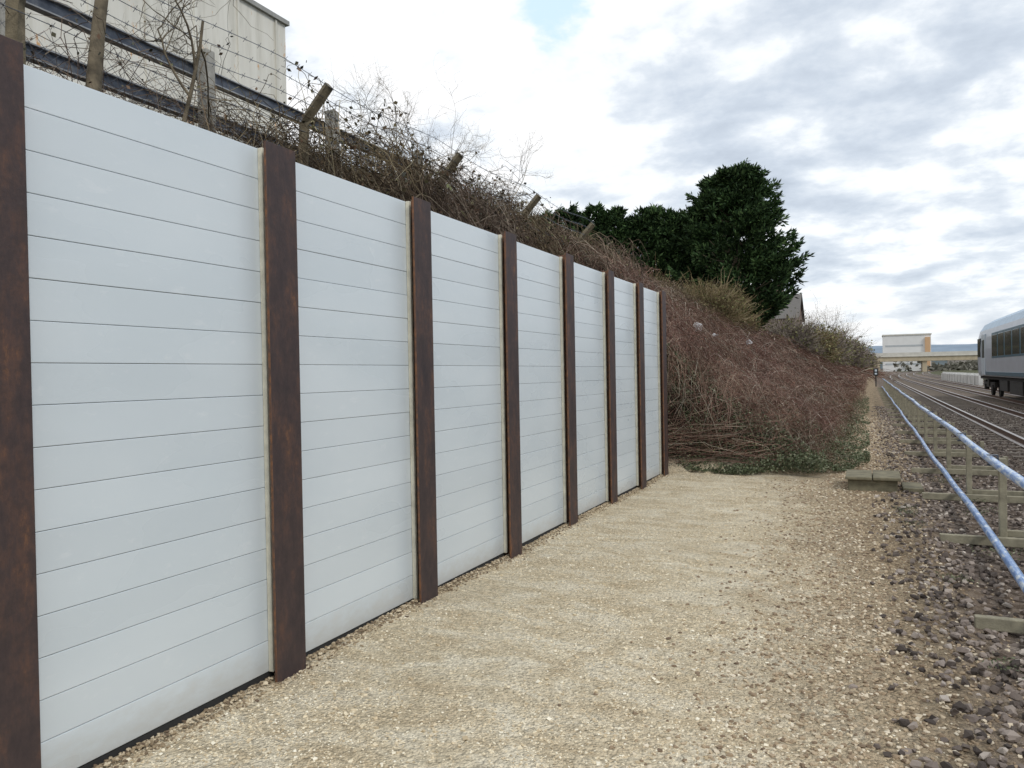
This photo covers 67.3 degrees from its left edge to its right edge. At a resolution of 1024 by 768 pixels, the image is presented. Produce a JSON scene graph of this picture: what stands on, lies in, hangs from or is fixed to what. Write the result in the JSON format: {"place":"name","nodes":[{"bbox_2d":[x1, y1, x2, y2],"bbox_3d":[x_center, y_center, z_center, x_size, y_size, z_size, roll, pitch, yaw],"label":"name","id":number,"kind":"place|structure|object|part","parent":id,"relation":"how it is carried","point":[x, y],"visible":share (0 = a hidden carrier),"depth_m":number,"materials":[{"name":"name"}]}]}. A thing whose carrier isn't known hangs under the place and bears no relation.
{"place":"outdoors","nodes":[
{"label":"outdoors","id":0,"kind":"place"},
{"bbox_2d":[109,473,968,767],"bbox_3d":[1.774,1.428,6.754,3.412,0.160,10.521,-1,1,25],"label":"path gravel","id":1,"kind":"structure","parent":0,"point":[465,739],"depth_m":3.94,"materials":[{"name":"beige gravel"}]},
{"bbox_2d":[102,334,1023,767],"bbox_3d":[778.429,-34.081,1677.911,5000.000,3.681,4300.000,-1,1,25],"label":"ground","id":2,"kind":"structure","parent":0,"point":[508,664],"depth_m":4.41,"materials":[{"name":"beige gravel"}]},
{"bbox_2d":[25,0,286,147],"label":"walls","id":3,"kind":"structure","parent":2,"relation":"on","point":[224,18],"depth_m":15.32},
{"bbox_2d":[25,0,279,141],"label":"wall ribs","id":4,"kind":"object","parent":3,"relation":"attached to","point":[238,39],"depth_m":16.20,"materials":[{"name":"beige metal"}]},
{"bbox_2d":[243,0,289,26],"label":"parapet flashing","id":5,"kind":"object","parent":3,"relation":"on","point":[268,12],"visible":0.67,"depth_m":16.98,"materials":[{"name":"white metal"}]},
{"bbox_2d":[85,0,273,91],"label":"bare tree","id":6,"kind":"object","parent":2,"relation":"on","point":[94,70],"visible":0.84,"depth_m":5.21,"materials":[{"name":"brown plant"}]},
{"bbox_2d":[107,0,259,137],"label":"bare sapling","id":7,"kind":"object","parent":2,"relation":"on","point":[199,49],"visible":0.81,"depth_m":5.75,"materials":[{"name":"brown plant"}]},
{"bbox_2d":[0,0,594,244],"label":"boundary fence","id":8,"kind":"object","parent":2,"relation":"on","point":[12,24],"visible":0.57,"depth_m":6.56,"materials":[{"name":"metal"}]},
{"bbox_2d":[0,35,668,767],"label":"noise barrier fence","id":9,"kind":"object","parent":2,"relation":"on","point":[268,409],"visible":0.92,"depth_m":3.97,"materials":[{"name":"metal"}]},
{"bbox_2d":[290,57,436,191],"bbox_3d":[-1.481,-2.612,8.002,1.203,1.692,1.899,-1,1,4],"label":"hawthorn shrub","id":10,"kind":"object","parent":2,"relation":"on","point":[360,105],"visible":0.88,"depth_m":7.72,"materials":[{"name":"brown plant"}]},
{"bbox_2d":[93,451,669,767],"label":"base spoil stones","id":11,"kind":"object","parent":2,"relation":"on","point":[172,730],"visible":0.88,"depth_m":4.43,"materials":[{"name":"beige gravel"}]},
{"bbox_2d":[0,0,804,355],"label":"bare hedge","id":12,"kind":"object","parent":2,"relation":"on","point":[332,162],"visible":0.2,"depth_m":8.54,"materials":[{"name":"brown plant"}]},
{"bbox_2d":[338,81,488,199],"bbox_3d":[-1.395,-2.781,9.772,2.331,1.880,1.577,-1,1,5],"label":"hawthorn shrub","id":13,"kind":"object","parent":2,"relation":"on","point":[422,138],"visible":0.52,"depth_m":9.53,"materials":[{"name":"brown plant"}]},
{"bbox_2d":[354,78,529,228],"bbox_3d":[-0.790,-2.614,9.542,2.197,2.987,2.317,-1,1,-33],"label":"hawthorn shrub","id":14,"kind":"object","parent":2,"relation":"on","point":[445,159],"visible":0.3,"depth_m":9.48,"materials":[{"name":"brown plant"}]},
{"bbox_2d":[376,55,532,230],"bbox_3d":[-1.002,-2.906,10.375,1.897,2.606,2.651,-1,1,-17],"label":"hawthorn shrub","id":15,"kind":"object","parent":2,"relation":"on","point":[469,143],"visible":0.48,"depth_m":10.15,"materials":[{"name":"brown plant"}]},
{"bbox_2d":[451,121,553,239],"bbox_3d":[-0.113,-2.866,11.265,1.522,1.834,1.957,-2,1,-44],"label":"hawthorn shrub","id":16,"kind":"object","parent":2,"relation":"on","point":[524,160],"visible":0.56,"depth_m":10.94,"materials":[{"name":"brown plant"}]},
{"bbox_2d":[528,200,742,300],"bbox_3d":[4.782,-5.730,38.974,13.719,7.808,3.171,-1,1,7],"label":"conifer hedge","id":17,"kind":"object","parent":2,"relation":"on","point":[652,228],"visible":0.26,"depth_m":38.21,"materials":[{"name":"green plant"}]},
{"bbox_2d":[643,251,699,307],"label":"shrub","id":18,"kind":"object","parent":2,"relation":"on","point":[656,276],"visible":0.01,"depth_m":26.21,"materials":[{"name":"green plant"}]},
{"bbox_2d":[527,217,901,472],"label":"bramble thicket","id":19,"kind":"object","parent":2,"relation":"on","point":[846,375],"visible":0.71,"depth_m":13.92,"materials":[{"name":"brown plant"}]},
{"bbox_2d":[672,266,763,331],"bbox_3d":[7.781,-3.394,30.513,3.921,2.692,4.303,-2,1,-43],"label":"shrub","id":20,"kind":"object","parent":2,"relation":"on","point":[719,298],"visible":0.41,"depth_m":29.81,"materials":[{"name":"green plant"}]},
{"bbox_2d":[694,279,770,334],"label":"shrub","id":21,"kind":"object","parent":2,"relation":"on","point":[744,302],"visible":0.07,"depth_m":34.09,"materials":[{"name":"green plant"}]},
{"bbox_2d":[667,158,814,334],"bbox_3d":[10.904,-6.359,37.460,7.247,9.099,6.810,-1,1,25],"label":"cypress tree","id":22,"kind":"object","parent":2,"relation":"on","point":[737,193],"visible":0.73,"depth_m":36.08,"materials":[{"name":"green plant"}]},
{"bbox_2d":[666,341,870,474],"bbox_3d":[9.703,-0.005,25.317,3.758,2.268,29.939,-1,1,25],"label":"groundcover ivy","id":23,"kind":"object","parent":2,"relation":"on","point":[806,460],"visible":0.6,"depth_m":12.19,"materials":[{"name":"green plant"}]},
{"bbox_2d":[764,306,801,330],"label":"walls","id":24,"kind":"structure","parent":2,"relation":"on","point":[783,319],"depth_m":83.64,"materials":[{"name":"brick"}]},
{"bbox_2d":[746,294,804,321],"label":"roof","id":25,"kind":"structure","parent":24,"relation":"on","point":[796,303],"depth_m":84.30,"materials":[{"name":"stone"}]},
{"bbox_2d":[558,417,1023,767],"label":"rubble stones","id":26,"kind":"object","parent":2,"relation":"on","point":[858,747],"visible":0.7,"depth_m":4.46,"materials":[{"name":"beige gravel"}]},
{"bbox_2d":[761,307,839,356],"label":"shrub","id":27,"kind":"object","parent":2,"relation":"on","point":[800,333],"visible":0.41,"depth_m":51.80,"materials":[{"name":"green plant"}]},
{"bbox_2d":[799,317,851,362],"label":"shrub","id":28,"kind":"object","parent":2,"relation":"on","point":[831,346],"visible":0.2,"depth_m":60.42,"materials":[{"name":"green plant"}]},
{"bbox_2d":[809,299,849,333],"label":"bare tree","id":29,"kind":"object","parent":2,"relation":"on","point":[825,318],"visible":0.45,"depth_m":97.81,"materials":[{"name":"brown plant"}]},
{"bbox_2d":[801,321,858,365],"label":"shrub","id":30,"kind":"object","parent":2,"relation":"on","point":[851,356],"visible":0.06,"depth_m":86.63,"materials":[{"name":"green plant"}]},
{"bbox_2d":[806,289,857,335],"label":"bare tree","id":31,"kind":"object","parent":2,"relation":"on","point":[836,320],"visible":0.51,"depth_m":115.30,"materials":[{"name":"brown plant"}]},
{"bbox_2d":[811,324,854,365],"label":"shrub","id":32,"kind":"object","parent":2,"relation":"on","point":[839,345],"visible":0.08,"depth_m":73.29,"materials":[{"name":"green plant"}]},
{"bbox_2d":[831,328,873,367],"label":"shrub","id":33,"kind":"object","parent":2,"relation":"on","point":[860,346],"visible":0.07,"depth_m":103.97,"materials":[{"name":"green plant"}]},
{"bbox_2d":[833,310,879,356],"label":"bare tree","id":34,"kind":"object","parent":2,"relation":"on","point":[855,327],"visible":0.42,"depth_m":137.47,"materials":[{"name":"brown plant"}]},
{"bbox_2d":[856,336,875,368],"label":"shrub","id":35,"kind":"object","parent":2,"relation":"on","point":[866,359],"visible":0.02,"depth_m":126.34,"materials":[{"name":"green plant"}]},
{"bbox_2d":[861,335,884,369],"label":"shrub","id":36,"kind":"object","parent":2,"relation":"on","point":[873,364],"visible":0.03,"depth_m":158.42,"materials":[{"name":"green plant"}]},
{"bbox_2d":[873,368,877,386],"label":"railway signal","id":37,"kind":"object","parent":2,"relation":"on","point":[875,372],"visible":0.97,"depth_m":67.76,"materials":[{"name":"black metal"}]},
{"bbox_2d":[868,349,886,369],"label":"shrub","id":38,"kind":"object","parent":2,"relation":"on","point":[877,359],"visible":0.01,"depth_m":198.62,"materials":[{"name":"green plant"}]},
{"bbox_2d":[845,469,923,493],"bbox_3d":[4.971,1.395,10.291,0.920,0.388,0.800,-1,1,25],"label":"drain catchpit","id":39,"kind":"object","parent":2,"relation":"on","point":[877,480],"visible":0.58,"depth_m":10.06,"materials":[{"name":"grey concrete"}]},
{"bbox_2d":[882,334,930,371],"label":"walls","id":40,"kind":"structure","parent":2,"relation":"on","point":[904,340],"depth_m":378.76,"materials":[{"name":"white paint"}]},
{"bbox_2d":[885,344,922,364],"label":"windows","id":41,"kind":"structure","parent":40,"relation":"attached to","point":[903,346],"depth_m":378.91,"materials":[{"name":"grey glass"}]},
{"bbox_2d":[882,333,931,336],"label":"roof edge","id":42,"kind":"object","parent":40,"relation":"on","point":[907,334],"visible":0.64,"depth_m":377.78,"materials":[{"name":"grey metal"}]},
{"bbox_2d":[871,351,977,371],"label":"road bridge","id":43,"kind":"structure","parent":2,"relation":"on","point":[923,357],"depth_m":300.18,"materials":[{"name":"concrete"}]},
{"bbox_2d":[925,337,929,370],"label":"stair tower","id":44,"kind":"structure","parent":2,"relation":"on","point":[927,344],"depth_m":373.49,"materials":[{"name":"beige concrete"}]},
{"bbox_2d":[893,360,977,371],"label":"distant trees","id":45,"kind":"object","parent":2,"relation":"on","point":[966,365],"visible":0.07,"depth_m":364.14,"materials":[{"name":"green plant"}]},
{"bbox_2d":[849,406,1023,767],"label":"track ballast","id":46,"kind":"structure","parent":2,"relation":"on","point":[1011,735],"depth_m":5.71,"materials":[{"name":"grey gravel"}]},
{"bbox_2d":[877,378,1023,633],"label":"pipe handrail","id":47,"kind":"object","parent":2,"relation":"on","point":[1002,496],"visible":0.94,"depth_m":9.36,"materials":[{"name":"metal"}]},
{"bbox_2d":[920,370,983,385],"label":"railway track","id":48,"kind":"structure","parent":2,"relation":"on","point":[927,373],"depth_m":155.02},
{"bbox_2d":[886,469,1023,678],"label":"weeds","id":49,"kind":"object","parent":2,"relation":"on","point":[1004,657],"visible":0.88,"depth_m":6.65,"materials":[{"name":"green plant"}]},
{"bbox_2d":[887,371,1023,461],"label":"railway track","id":50,"kind":"structure","parent":2,"relation":"on","point":[913,388],"depth_m":29.20,"materials":[{"name":"metal"}]},
{"bbox_2d":[941,373,977,384],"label":"concrete parapet wall","id":51,"kind":"structure","parent":2,"relation":"on","point":[946,376],"depth_m":79.70,"materials":[{"name":"grey concrete"}]},
{"bbox_2d":[947,360,971,363],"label":"distant houses","id":52,"kind":"structure","parent":2,"relation":"on","point":[956,361],"depth_m":705.82,"materials":[{"name":"grey"}]},
{"bbox_2d":[942,372,982,385],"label":"wall piers","id":53,"kind":"object","parent":2,"relation":"on","point":[980,381],"depth_m":75.22,"materials":[{"name":"white concrete"}]},
{"bbox_2d":[904,371,1023,407],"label":"railway track","id":54,"kind":"structure","parent":2,"relation":"on","point":[1007,398],"depth_m":51.38,"materials":[{"name":"metal"}]},
{"bbox_2d":[977,309,1023,396],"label":"passenger train","id":55,"kind":"object","parent":54,"relation":"on","point":[1000,347],"visible":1,"depth_m":33.35,"materials":[{"name":"silver metal"}]},
{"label":"doors","id":56,"kind":"part","parent":55,"relation":"part of","materials":[{"name":"grey metal"}]},
{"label":"windows","id":57,"kind":"part","parent":55,"relation":"part of","materials":[{"name":"black glass"}]},
{"bbox_2d":[254,0,1023,346],"label":"sky","id":58,"kind":"structure","parent":0,"point":[892,131],"materials":[{"name":"white"}]},
{"bbox_2d":[880,361,946,368],"bbox_3d":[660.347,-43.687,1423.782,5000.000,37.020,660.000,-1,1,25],"label":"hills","id":59,"kind":"structure","parent":0,"point":[936,362],"depth_m":1124.53,"materials":[{"name":"green plant"}]},
{"bbox_2d":[866,344,976,352],"bbox_3d":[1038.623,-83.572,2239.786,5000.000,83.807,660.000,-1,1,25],"label":"hills","id":60,"kind":"structure","parent":0,"point":[950,347],"depth_m":1965.68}
]}

